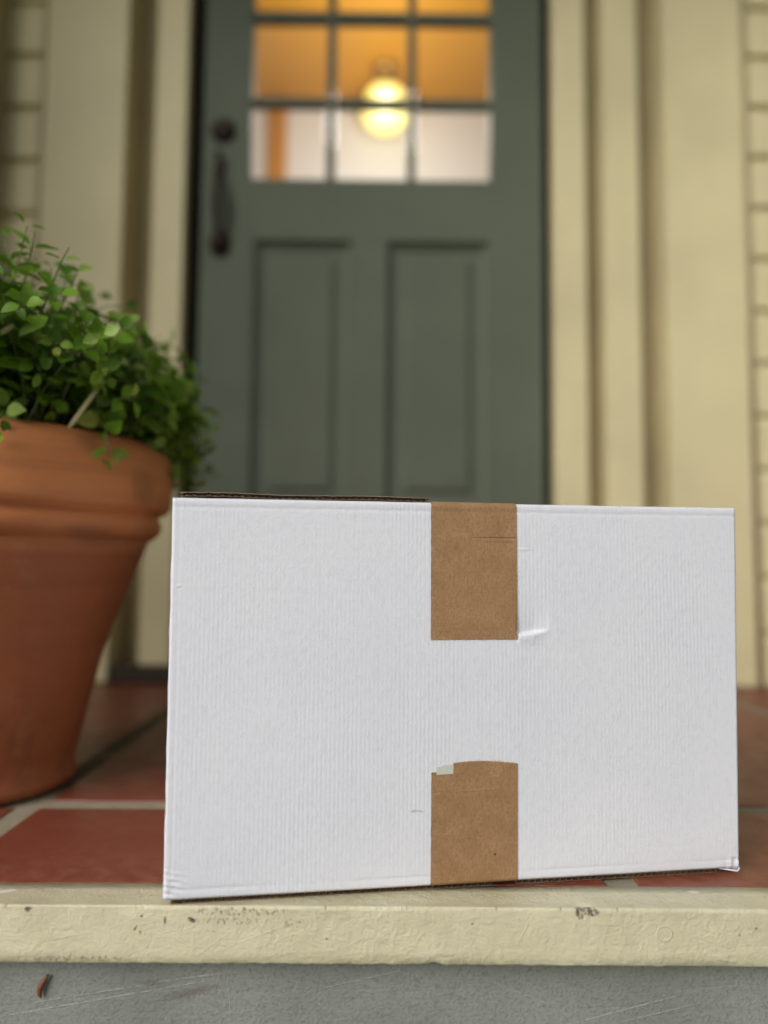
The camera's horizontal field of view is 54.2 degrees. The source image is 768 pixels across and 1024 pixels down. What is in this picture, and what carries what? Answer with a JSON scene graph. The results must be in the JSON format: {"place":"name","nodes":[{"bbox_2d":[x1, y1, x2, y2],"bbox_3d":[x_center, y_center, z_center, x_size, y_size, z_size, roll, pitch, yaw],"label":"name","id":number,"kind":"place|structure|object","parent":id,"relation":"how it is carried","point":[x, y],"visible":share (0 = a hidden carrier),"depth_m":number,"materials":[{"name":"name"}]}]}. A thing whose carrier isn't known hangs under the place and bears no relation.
{"place":"outdoors","nodes":[
{"label":"outdoors","id":0,"kind":"place"},
{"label":"ground","id":1,"kind":"structure","parent":0,"visible":0},
{"bbox_2d":[0,883,767,1023],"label":"porch step","id":2,"kind":"object","parent":1,"relation":"on","point":[121,953],"visible":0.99,"depth_m":0.66,"materials":[{"name":"beige paint"}]},
{"bbox_2d":[37,974,48,997],"bbox_3d":[-0.299,0.416,0.658,0.010,0.020,0.005,1,-4,0],"label":"dried leaf","id":3,"kind":"object","parent":2,"relation":"attached to","point":[41,985],"visible":1,"depth_m":0.66,"materials":[{"name":"brown plant"}]},
{"bbox_2d":[0,681,767,887],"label":"porch floor","id":4,"kind":"structure","parent":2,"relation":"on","point":[98,816],"depth_m":0.89,"materials":[{"name":"red tile"}]},
{"bbox_2d":[0,418,172,804],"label":"terracotta pot","id":5,"kind":"object","parent":4,"relation":"on","point":[80,526],"visible":1,"depth_m":0.90,"materials":[{"name":"ceramic"}]},
{"bbox_2d":[0,212,220,497],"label":"leafy plant","id":6,"kind":"object","parent":5,"relation":"in","point":[83,382],"visible":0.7,"depth_m":0.88,"materials":[{"name":"green plant"}]},
{"bbox_2d":[0,0,767,686],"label":"house","id":7,"kind":"structure","parent":4,"relation":"on","point":[520,256],"depth_m":1.97,"materials":[{"name":"beige paint"}]},
{"bbox_2d":[193,0,543,504],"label":"door","id":8,"kind":"structure","parent":7,"relation":"in","point":[382,338],"depth_m":1.98,"materials":[{"name":"green paint"}]},
{"bbox_2d":[362,60,406,134],"bbox_3d":[0.007,-2.040,3.709,0.231,0.307,0.231,1,-4,0],"label":"ceiling lamp","id":9,"kind":"object","parent":7,"relation":"hanging from","point":[385,73],"visible":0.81,"depth_m":3.66,"materials":[{"name":"white glass"}]},
{"bbox_2d":[163,492,739,903],"bbox_3d":[0.058,0.174,0.833,0.542,0.356,0.296,1,-4,-9],"label":"cardboard box","id":10,"kind":"object","parent":4,"relation":"on","point":[369,694],"visible":1,"depth_m":0.69,"materials":[{"name":"cardboard"}]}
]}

